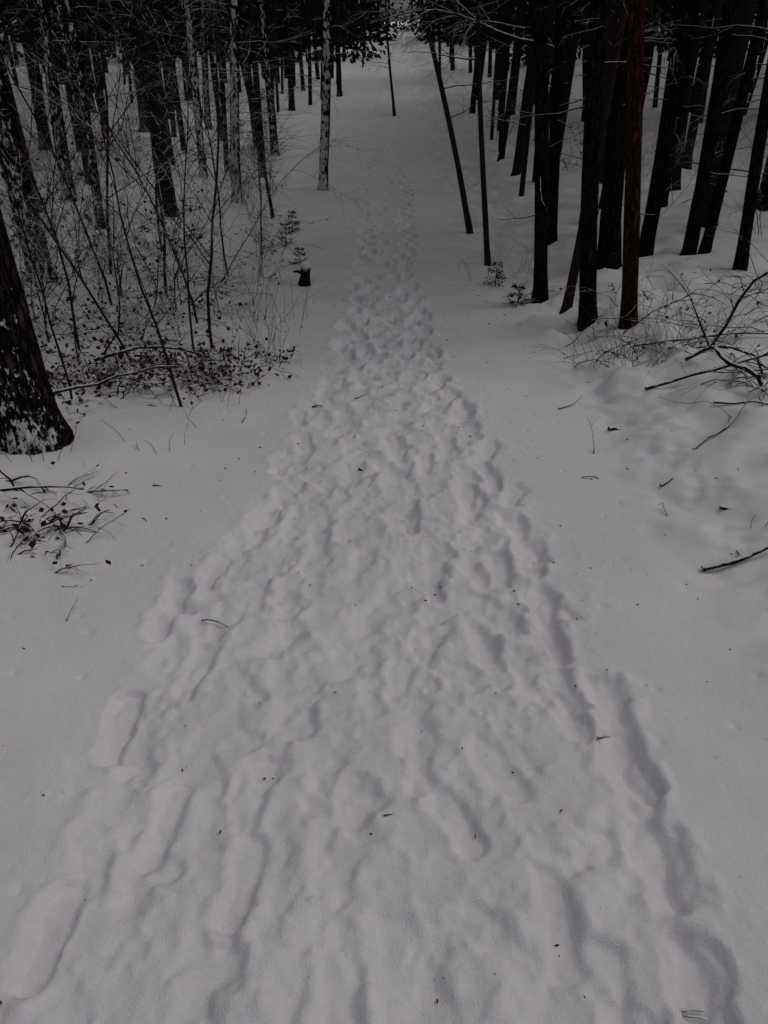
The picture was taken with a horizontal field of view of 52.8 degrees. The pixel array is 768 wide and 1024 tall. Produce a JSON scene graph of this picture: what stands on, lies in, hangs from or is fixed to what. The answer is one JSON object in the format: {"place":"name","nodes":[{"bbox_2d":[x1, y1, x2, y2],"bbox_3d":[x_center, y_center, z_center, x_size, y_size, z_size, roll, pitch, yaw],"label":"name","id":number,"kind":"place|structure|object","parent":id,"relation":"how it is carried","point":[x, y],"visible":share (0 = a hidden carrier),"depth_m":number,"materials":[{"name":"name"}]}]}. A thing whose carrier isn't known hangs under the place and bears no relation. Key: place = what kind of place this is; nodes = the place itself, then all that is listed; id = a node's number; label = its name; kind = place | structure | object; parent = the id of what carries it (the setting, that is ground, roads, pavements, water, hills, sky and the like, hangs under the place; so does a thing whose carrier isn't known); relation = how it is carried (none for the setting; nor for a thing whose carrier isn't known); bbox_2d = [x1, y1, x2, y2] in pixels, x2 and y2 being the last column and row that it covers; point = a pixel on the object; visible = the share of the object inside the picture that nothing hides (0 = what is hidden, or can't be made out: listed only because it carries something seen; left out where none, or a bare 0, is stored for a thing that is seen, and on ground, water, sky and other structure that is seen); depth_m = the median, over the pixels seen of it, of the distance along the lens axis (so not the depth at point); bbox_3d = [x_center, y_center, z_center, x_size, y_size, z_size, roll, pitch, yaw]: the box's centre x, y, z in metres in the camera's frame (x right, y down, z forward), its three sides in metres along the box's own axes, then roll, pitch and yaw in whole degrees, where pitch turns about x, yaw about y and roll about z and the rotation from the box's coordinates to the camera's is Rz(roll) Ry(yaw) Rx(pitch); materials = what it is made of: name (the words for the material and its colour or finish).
{"place":"outdoors","nodes":[
{"label":"outdoors","id":0,"kind":"place"},
{"bbox_2d":[107,0,527,21],"label":"sky","id":1,"kind":"structure","parent":0,"point":[405,5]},
{"bbox_2d":[0,14,767,1023],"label":"snow ground","id":2,"kind":"structure","parent":0,"point":[478,876],"depth_m":2.95,"materials":[{"name":"snow"}]},
{"bbox_2d":[4,0,54,150],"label":"pine tree","id":3,"kind":"object","parent":2,"relation":"on","point":[22,13],"visible":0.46,"depth_m":19.76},
{"bbox_2d":[0,0,73,454],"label":"pine tree","id":4,"kind":"object","parent":2,"relation":"on","point":[28,403],"visible":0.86,"depth_m":4.21,"materials":[{"name":"black plant"}]},
{"bbox_2d":[0,158,79,316],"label":"bare shrub","id":5,"kind":"object","parent":2,"relation":"on","point":[30,227],"visible":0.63,"depth_m":6.60,"materials":[{"name":"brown plant"}]},
{"bbox_2d":[0,59,80,282],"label":"pine tree","id":6,"kind":"object","parent":2,"relation":"on","point":[8,138],"visible":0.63,"depth_m":7.86,"materials":[{"name":"black plant"}]},
{"bbox_2d":[0,477,93,513],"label":"fallen branch","id":7,"kind":"object","parent":2,"relation":"on","point":[29,486],"visible":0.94,"depth_m":3.72,"materials":[{"name":"wood"}]},
{"bbox_2d":[0,140,95,342],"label":"bare shrub","id":8,"kind":"object","parent":2,"relation":"on","point":[41,305],"visible":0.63,"depth_m":6.18,"materials":[{"name":"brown plant"}]},
{"bbox_2d":[6,211,95,352],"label":"bare shrub","id":9,"kind":"object","parent":2,"relation":"on","point":[46,312],"visible":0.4,"depth_m":5.55,"materials":[{"name":"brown plant"}]},
{"bbox_2d":[0,119,102,269],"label":"bare shrub","id":10,"kind":"object","parent":2,"relation":"on","point":[43,187],"visible":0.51,"depth_m":7.82,"materials":[{"name":"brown plant"}]},
{"bbox_2d":[0,0,112,304],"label":"bare sapling","id":11,"kind":"object","parent":2,"relation":"on","point":[81,220],"visible":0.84,"depth_m":6.62,"materials":[{"name":"black plant"}]},
{"bbox_2d":[10,0,106,229],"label":"pine tree","id":12,"kind":"object","parent":2,"relation":"on","point":[69,8],"visible":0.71,"depth_m":10.95,"materials":[{"name":"black plant"}]},
{"bbox_2d":[4,0,121,126],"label":"pine tree","id":13,"kind":"object","parent":2,"relation":"on","point":[61,28],"visible":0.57,"depth_m":16.15,"materials":[{"name":"black plant"}]},
{"bbox_2d":[0,115,127,281],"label":"bare shrub","id":14,"kind":"object","parent":2,"relation":"on","point":[30,184],"visible":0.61,"depth_m":8.39,"materials":[{"name":"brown plant"}]},
{"bbox_2d":[0,478,130,579],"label":"brushwood pile","id":15,"kind":"object","parent":2,"relation":"on","point":[18,527],"visible":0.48,"depth_m":3.53,"materials":[{"name":"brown plant"}]},
{"bbox_2d":[0,1,132,362],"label":"bare sapling","id":16,"kind":"object","parent":2,"relation":"on","point":[85,285],"visible":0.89,"depth_m":5.23,"materials":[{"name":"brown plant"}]},
{"bbox_2d":[0,458,146,521],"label":"brushwood pile","id":17,"kind":"object","parent":2,"relation":"on","point":[11,480],"visible":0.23,"depth_m":3.89,"materials":[{"name":"black plant"}]},
{"bbox_2d":[0,78,157,399],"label":"bare sapling","id":18,"kind":"object","parent":2,"relation":"on","point":[49,320],"visible":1,"depth_m":4.41,"materials":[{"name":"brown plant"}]},
{"bbox_2d":[35,0,126,201],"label":"pine tree","id":19,"kind":"object","parent":2,"relation":"on","point":[48,40],"visible":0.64,"depth_m":13.57,"materials":[{"name":"grey plant"}]},
{"bbox_2d":[37,186,133,299],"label":"bare shrub","id":20,"kind":"object","parent":2,"relation":"on","point":[102,249],"visible":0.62,"depth_m":7.57,"materials":[{"name":"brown plant"}]},
{"bbox_2d":[73,0,110,112],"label":"pine tree","id":21,"kind":"object","parent":2,"relation":"on","point":[87,71],"visible":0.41,"depth_m":26.60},
{"bbox_2d":[29,160,156,297],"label":"bare shrub","id":22,"kind":"object","parent":2,"relation":"on","point":[120,286],"visible":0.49,"depth_m":7.91,"materials":[{"name":"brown plant"}]},
{"bbox_2d":[1,188,195,319],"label":"bare shrub","id":23,"kind":"object","parent":2,"relation":"on","point":[122,300],"visible":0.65,"depth_m":7.01,"materials":[{"name":"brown plant"}]},
{"bbox_2d":[0,0,197,322],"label":"bare sapling","id":24,"kind":"object","parent":2,"relation":"on","point":[170,243],"visible":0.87,"depth_m":6.36,"materials":[{"name":"black plant"}]},
{"bbox_2d":[0,163,202,337],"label":"bare shrub","id":25,"kind":"object","parent":2,"relation":"on","point":[139,242],"visible":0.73,"depth_m":6.38,"materials":[{"name":"black plant"}]},
{"bbox_2d":[34,101,175,312],"bbox_3d":[-2.815,-3.013,7.575,1.167,1.869,1.937,-11,32,-19],"label":"bare shrub","id":26,"kind":"object","parent":2,"relation":"on","point":[112,141],"visible":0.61,"depth_m":7.52,"materials":[{"name":"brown plant"}]},
{"bbox_2d":[2,0,209,293],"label":"bare sapling","id":27,"kind":"object","parent":2,"relation":"on","point":[157,184],"visible":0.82,"depth_m":7.02,"materials":[{"name":"black plant"}]},
{"bbox_2d":[0,0,215,350],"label":"bare sapling","id":28,"kind":"object","parent":2,"relation":"on","point":[46,213],"visible":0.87,"depth_m":5.37,"materials":[{"name":"black plant"}]},
{"bbox_2d":[12,114,206,357],"bbox_3d":[-1.998,-1.845,5.466,1.120,1.780,1.789,-16,34,-25],"label":"bare shrub","id":29,"kind":"object","parent":2,"relation":"on","point":[95,244],"visible":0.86,"depth_m":5.43,"materials":[{"name":"black plant"}]},
{"bbox_2d":[53,349,209,393],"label":"fallen branch","id":30,"kind":"object","parent":2,"relation":"on","point":[109,379],"visible":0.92,"depth_m":4.82,"materials":[{"name":"wood"}]},
{"bbox_2d":[102,0,162,132],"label":"pine tree","id":31,"kind":"object","parent":2,"relation":"on","point":[139,75],"visible":0.45,"depth_m":23.64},
{"bbox_2d":[40,331,230,423],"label":"bramble bush","id":32,"kind":"object","parent":2,"relation":"on","point":[101,376],"visible":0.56,"depth_m":5.32,"materials":[{"name":"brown plant"}]},
{"bbox_2d":[1,7,281,406],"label":"bare sapling","id":33,"kind":"object","parent":2,"relation":"on","point":[137,275],"visible":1,"depth_m":4.67,"materials":[{"name":"black plant"}]},
{"bbox_2d":[119,272,176,365],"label":"bare shrub","id":34,"kind":"object","parent":2,"relation":"on","point":[139,345],"visible":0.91,"depth_m":5.72,"materials":[{"name":"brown plant"}]},
{"bbox_2d":[28,265,274,372],"bbox_3d":[-2.436,-1.407,6.461,3.353,1.046,2.296,-9,31,-16],"label":"bramble bush","id":35,"kind":"object","parent":2,"relation":"on","point":[36,317],"visible":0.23,"depth_m":6.42,"materials":[{"name":"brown plant"}]},
{"bbox_2d":[9,203,297,321],"bbox_3d":[-3.084,-2.573,8.796,4.011,1.593,4.780,-16,34,-25],"label":"bramble bush","id":36,"kind":"object","parent":2,"relation":"on","point":[92,281],"visible":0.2,"depth_m":8.71,"materials":[{"name":"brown plant"}]},
{"bbox_2d":[118,0,188,159],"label":"pine tree","id":37,"kind":"object","parent":2,"relation":"on","point":[150,3],"visible":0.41,"depth_m":18.77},
{"bbox_2d":[45,0,262,273],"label":"bare sapling","id":38,"kind":"object","parent":2,"relation":"on","point":[107,121],"visible":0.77,"depth_m":7.92,"materials":[{"name":"black plant"}]},
{"bbox_2d":[29,260,282,358],"bbox_3d":[-2.132,-1.602,6.827,2.443,1.275,1.821,0,30,0],"label":"bramble bush","id":39,"kind":"object","parent":2,"relation":"on","point":[140,302],"visible":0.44,"depth_m":6.67,"materials":[{"name":"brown plant"}]},
{"bbox_2d":[111,186,204,278],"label":"bare shrub","id":40,"kind":"object","parent":2,"relation":"on","point":[166,222],"visible":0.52,"depth_m":8.36,"materials":[{"name":"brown plant"}]},
{"bbox_2d":[93,345,223,362],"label":"fallen branch","id":41,"kind":"object","parent":2,"relation":"on","point":[135,348],"visible":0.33,"depth_m":5.81,"materials":[{"name":"wood"}]},
{"bbox_2d":[125,232,204,337],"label":"bare shrub","id":42,"kind":"object","parent":2,"relation":"on","point":[192,268],"visible":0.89,"depth_m":6.49,"materials":[{"name":"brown plant"}]},
{"bbox_2d":[63,0,282,349],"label":"bare sapling","id":43,"kind":"object","parent":2,"relation":"on","point":[183,203],"visible":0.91,"depth_m":5.66,"materials":[{"name":"black plant"}]},
{"bbox_2d":[50,313,305,404],"bbox_3d":[-1.480,-1.109,5.785,1.793,0.760,1.494,12,32,20],"label":"bramble bush","id":44,"kind":"object","parent":2,"relation":"on","point":[194,373],"visible":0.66,"depth_m":5.65,"materials":[{"name":"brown plant"}]},
{"bbox_2d":[169,0,191,100],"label":"pine tree","id":45,"kind":"object","parent":2,"relation":"on","point":[182,40],"visible":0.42,"depth_m":30.36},
{"bbox_2d":[84,253,287,326],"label":"bramble bush","id":46,"kind":"object","parent":2,"relation":"on","point":[157,313],"visible":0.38,"depth_m":7.80,"materials":[{"name":"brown plant"}]},
{"bbox_2d":[96,0,282,251],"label":"bare sapling","id":47,"kind":"object","parent":2,"relation":"on","point":[158,152],"visible":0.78,"depth_m":9.94,"materials":[{"name":"black plant"}]},
{"bbox_2d":[144,0,249,177],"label":"birch tree","id":48,"kind":"object","parent":2,"relation":"on","point":[198,129],"visible":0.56,"depth_m":17.02,"materials":[{"name":"grey plant"}]},
{"bbox_2d":[176,0,239,129],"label":"birch tree","id":49,"kind":"object","parent":2,"relation":"on","point":[205,61],"visible":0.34,"depth_m":24.20,"materials":[{"name":"grey plant"}]},
{"bbox_2d":[171,237,246,316],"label":"bare shrub","id":50,"kind":"object","parent":2,"relation":"on","point":[213,273],"visible":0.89,"depth_m":7.16,"materials":[{"name":"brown plant"}]},
{"bbox_2d":[99,0,319,349],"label":"bare sapling","id":51,"kind":"object","parent":2,"relation":"on","point":[211,248],"visible":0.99,"depth_m":5.54,"materials":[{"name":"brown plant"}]},
{"bbox_2d":[117,2,321,270],"bbox_3d":[-1.794,-4.347,9.099,2.413,3.027,2.176,0,30,0],"label":"bare sapling","id":52,"kind":"object","parent":2,"relation":"on","point":[191,108],"visible":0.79,"depth_m":8.82,"materials":[{"name":"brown plant"}]},
{"bbox_2d":[173,95,276,230],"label":"bare shrub","id":53,"kind":"object","parent":2,"relation":"on","point":[222,161],"visible":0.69,"depth_m":11.92,"materials":[{"name":"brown plant"}]},
{"bbox_2d":[179,326,309,380],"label":"bramble bush","id":54,"kind":"object","parent":2,"relation":"on","point":[255,353],"visible":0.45,"depth_m":6.09,"materials":[{"name":"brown plant"}]},
{"bbox_2d":[164,0,327,217],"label":"young tree","id":55,"kind":"object","parent":2,"relation":"on","point":[247,92],"visible":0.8,"depth_m":13.15,"materials":[{"name":"black plant"}]},
{"bbox_2d":[131,125,374,304],"bbox_3d":[-1.208,-2.821,7.450,2.419,1.718,1.574,-8,31,-13],"label":"bare shrub","id":56,"kind":"object","parent":2,"relation":"on","point":[178,270],"visible":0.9,"depth_m":7.32,"materials":[{"name":"black plant"}]},
{"bbox_2d":[202,4,314,254],"bbox_3d":[-1.624,-4.682,9.755,1.443,3.080,1.595,-7,31,-13],"label":"bare sapling","id":57,"kind":"object","parent":2,"relation":"on","point":[259,176],"visible":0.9,"depth_m":9.72,"materials":[{"name":"black plant"}]},
{"bbox_2d":[185,0,335,202],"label":"birch tree","id":58,"kind":"object","parent":2,"relation":"on","point":[234,8],"visible":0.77,"depth_m":14.41,"materials":[{"name":"grey plant"}]},
{"bbox_2d":[242,207,290,276],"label":"bare shrub","id":59,"kind":"object","parent":2,"relation":"on","point":[259,244],"visible":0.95,"depth_m":9.14,"materials":[{"name":"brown plant"}]},
{"bbox_2d":[251,0,284,155],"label":"pine tree","id":60,"kind":"object","parent":2,"relation":"on","point":[263,27],"visible":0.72,"depth_m":20.45,"materials":[{"name":"black plant"}]},
{"bbox_2d":[276,0,307,110],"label":"pine tree","id":61,"kind":"object","parent":2,"relation":"on","point":[291,104],"visible":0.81,"depth_m":29.18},
{"bbox_2d":[293,261,310,286],"bbox_3d":[-0.918,-2.688,8.845,0.193,0.345,0.170,12,32,20],"label":"tree stump","id":62,"kind":"object","parent":2,"relation":"on","point":[304,280],"visible":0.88,"depth_m":8.78,"materials":[{"name":"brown wood"}]},
{"bbox_2d":[311,0,342,96],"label":"pine tree","id":63,"kind":"object","parent":2,"relation":"on","point":[338,56],"visible":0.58,"depth_m":33.84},
{"bbox_2d":[288,0,382,190],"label":"birch tree","id":64,"kind":"object","parent":2,"relation":"on","point":[326,80],"visible":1,"depth_m":16.37,"materials":[{"name":"grey plant"}]},
{"bbox_2d":[352,0,407,116],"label":"young tree","id":65,"kind":"object","parent":2,"relation":"on","point":[391,85],"visible":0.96,"depth_m":28.77,"materials":[{"name":"black plant"}]},
{"bbox_2d":[0,0,767,227],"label":"distant forest","id":66,"kind":"object","parent":2,"relation":"on","point":[309,13],"visible":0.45,"depth_m":26.88,"materials":[{"name":"black plant"}]},
{"bbox_2d":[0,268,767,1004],"bbox_3d":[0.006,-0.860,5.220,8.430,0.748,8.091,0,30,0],"label":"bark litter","id":67,"kind":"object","parent":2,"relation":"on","point":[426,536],"visible":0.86,"depth_m":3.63,"materials":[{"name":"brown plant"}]},
{"bbox_2d":[1,237,767,527],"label":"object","id":68,"kind":"structure","parent":2,"relation":"on","point":[593,334],"depth_m":5.96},
{"bbox_2d":[366,0,516,233],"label":"young tree","id":69,"kind":"object","parent":2,"relation":"on","point":[466,213],"visible":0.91,"depth_m":11.58,"materials":[{"name":"black plant"}]},
{"bbox_2d":[402,0,502,265],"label":"young tree","id":70,"kind":"object","parent":2,"relation":"on","point":[487,254],"visible":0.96,"depth_m":9.31,"materials":[{"name":"black plant"}]},
{"bbox_2d":[425,0,548,303],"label":"pine tree","id":71,"kind":"object","parent":2,"relation":"on","point":[541,106],"visible":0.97,"depth_m":7.17,"materials":[{"name":"black plant"}]},
{"bbox_2d":[469,0,515,113],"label":"pine tree","id":72,"kind":"object","parent":2,"relation":"on","point":[473,100],"visible":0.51,"depth_m":27.44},
{"bbox_2d":[482,262,506,287],"bbox_3d":[1.259,-2.699,8.832,0.303,0.330,0.326,0,30,0],"label":"spruce sapling","id":73,"kind":"object","parent":2,"relation":"on","point":[498,277],"visible":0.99,"depth_m":8.80,"materials":[{"name":"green plant"}]},
{"bbox_2d":[461,0,565,161],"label":"pine tree","id":74,"kind":"object","parent":2,"relation":"on","point":[502,149],"visible":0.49,"depth_m":18.88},
{"bbox_2d":[408,0,524,83],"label":"overhanging branch","id":75,"kind":"object","parent":74,"relation":"attached to","point":[504,24],"visible":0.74,"depth_m":16.36,"materials":[{"name":"black plant"}]},
{"bbox_2d":[510,29,532,175],"bbox_3d":[4.317,-14.496,14.161,3.115,15.689,3.199,0,30,0],"label":"pine tree","id":76,"kind":"object","parent":2,"relation":"on","point":[517,164],"visible":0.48,"depth_m":17.25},
{"bbox_2d":[550,0,575,85],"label":"pine tree","id":77,"kind":"object","parent":2,"relation":"on","point":[568,38],"visible":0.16,"depth_m":20.89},
{"bbox_2d":[520,0,627,313],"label":"young tree","id":78,"kind":"object","parent":2,"relation":"on","point":[569,294],"visible":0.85,"depth_m":6.29,"materials":[{"name":"black plant"}]},
{"bbox_2d":[500,0,672,331],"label":"pine tree","id":79,"kind":"object","parent":2,"relation":"on","point":[596,62],"visible":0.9,"depth_m":6.18,"materials":[{"name":"black plant"}]},
{"bbox_2d":[548,0,646,244],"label":"pine tree","id":80,"kind":"object","parent":2,"relation":"on","point":[556,100],"visible":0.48,"depth_m":9.98,"materials":[{"name":"black plant"}]},
{"bbox_2d":[339,0,553,84],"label":"overhanging branch","id":81,"kind":"object","parent":80,"relation":"attached to","point":[514,37],"visible":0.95,"depth_m":9.24,"materials":[{"name":"black plant"}]},
{"bbox_2d":[554,0,676,269],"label":"pine tree","id":82,"kind":"object","parent":2,"relation":"on","point":[610,239],"visible":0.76,"depth_m":8.23,"materials":[{"name":"black plant"}]},
{"bbox_2d":[531,311,766,373],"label":"bramble bush","id":83,"kind":"object","parent":2,"relation":"on","point":[629,342],"visible":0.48,"depth_m":5.81,"materials":[{"name":"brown plant"}]},
{"bbox_2d":[614,0,685,329],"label":"pine tree","id":84,"kind":"object","parent":2,"relation":"on","point":[635,13],"visible":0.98,"depth_m":5.80,"materials":[{"name":"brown plant"}]},
{"bbox_2d":[557,67,756,226],"bbox_3d":[3.459,-4.422,9.727,2.014,2.162,1.855,-20,36,-31],"label":"bare shrub","id":85,"kind":"object","parent":2,"relation":"on","point":[681,153],"visible":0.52,"depth_m":9.65,"materials":[{"name":"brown plant"}]},
{"bbox_2d":[606,0,708,190],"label":"pine tree","id":86,"kind":"object","parent":2,"relation":"on","point":[676,173],"visible":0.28,"depth_m":14.14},
{"bbox_2d":[552,264,767,366],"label":"bramble bush","id":87,"kind":"object","parent":2,"relation":"on","point":[687,309],"visible":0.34,"depth_m":6.32,"materials":[{"name":"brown plant"}]},
{"bbox_2d":[639,0,693,256],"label":"pine tree","id":88,"kind":"object","parent":2,"relation":"on","point":[670,99],"visible":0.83,"depth_m":8.68,"materials":[{"name":"black plant"}]},
{"bbox_2d":[661,0,709,206],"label":"pine tree","id":89,"kind":"object","parent":2,"relation":"on","point":[692,32],"visible":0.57,"depth_m":12.16,"materials":[{"name":"black plant"}]},
{"bbox_2d":[608,228,767,331],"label":"bramble bush","id":90,"kind":"object","parent":2,"relation":"on","point":[745,285],"visible":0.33,"depth_m":7.16,"materials":[{"name":"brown plant"}]},
{"bbox_2d":[611,263,767,411],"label":"bramble bush","id":91,"kind":"object","parent":2,"relation":"on","point":[731,380],"visible":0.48,"depth_m":5.02,"materials":[{"name":"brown plant"}]},
{"bbox_2d":[665,0,722,169],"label":"pine tree","id":92,"kind":"object","parent":2,"relation":"on","point":[708,51],"visible":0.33,"depth_m":17.01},
{"bbox_2d":[633,289,767,346],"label":"fallen branch","id":93,"kind":"object","parent":2,"relation":"on","point":[713,335],"visible":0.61,"depth_m":5.88,"materials":[{"name":"wood"}]},
{"bbox_2d":[644,7,767,270],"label":"pine tree","id":94,"kind":"object","parent":2,"relation":"on","point":[741,260],"visible":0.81,"depth_m":8.10,"materials":[{"name":"black plant"}]},
{"bbox_2d":[644,352,767,389],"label":"fallen branch","id":95,"kind":"object","parent":2,"relation":"on","point":[689,375],"visible":0.87,"depth_m":5.11,"materials":[{"name":"wood"}]},
{"bbox_2d":[657,358,767,448],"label":"fallen branch","id":96,"kind":"object","parent":2,"relation":"on","point":[715,433],"visible":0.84,"depth_m":4.41,"materials":[{"name":"wood"}]},
{"bbox_2d":[677,0,767,255],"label":"pine tree","id":97,"kind":"object","parent":2,"relation":"on","point":[707,153],"visible":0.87,"depth_m":8.62,"materials":[{"name":"black plant"}]},
{"bbox_2d":[684,272,767,360],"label":"fallen branch","id":98,"kind":"object","parent":2,"relation":"on","point":[726,323],"visible":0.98,"depth_m":5.20,"materials":[{"name":"wood"}]},
{"bbox_2d":[697,0,767,254],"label":"pine tree","id":99,"kind":"object","parent":2,"relation":"on","point":[706,243],"visible":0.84,"depth_m":8.75,"materials":[{"name":"black plant"}]},
{"bbox_2d":[701,545,767,571],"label":"fallen branch","id":100,"kind":"object","parent":2,"relation":"on","point":[711,566],"visible":0.92,"depth_m":3.29,"materials":[{"name":"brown plant"}]},
{"bbox_2d":[710,310,767,391],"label":"arched branch","id":101,"kind":"object","parent":2,"relation":"on","point":[757,376],"visible":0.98,"depth_m":4.83,"materials":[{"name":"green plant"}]},
{"bbox_2d":[736,137,767,210],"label":"pine tree","id":102,"kind":"object","parent":2,"relation":"on","point":[764,193],"visible":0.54,"depth_m":12.52,"materials":[{"name":"black plant"}]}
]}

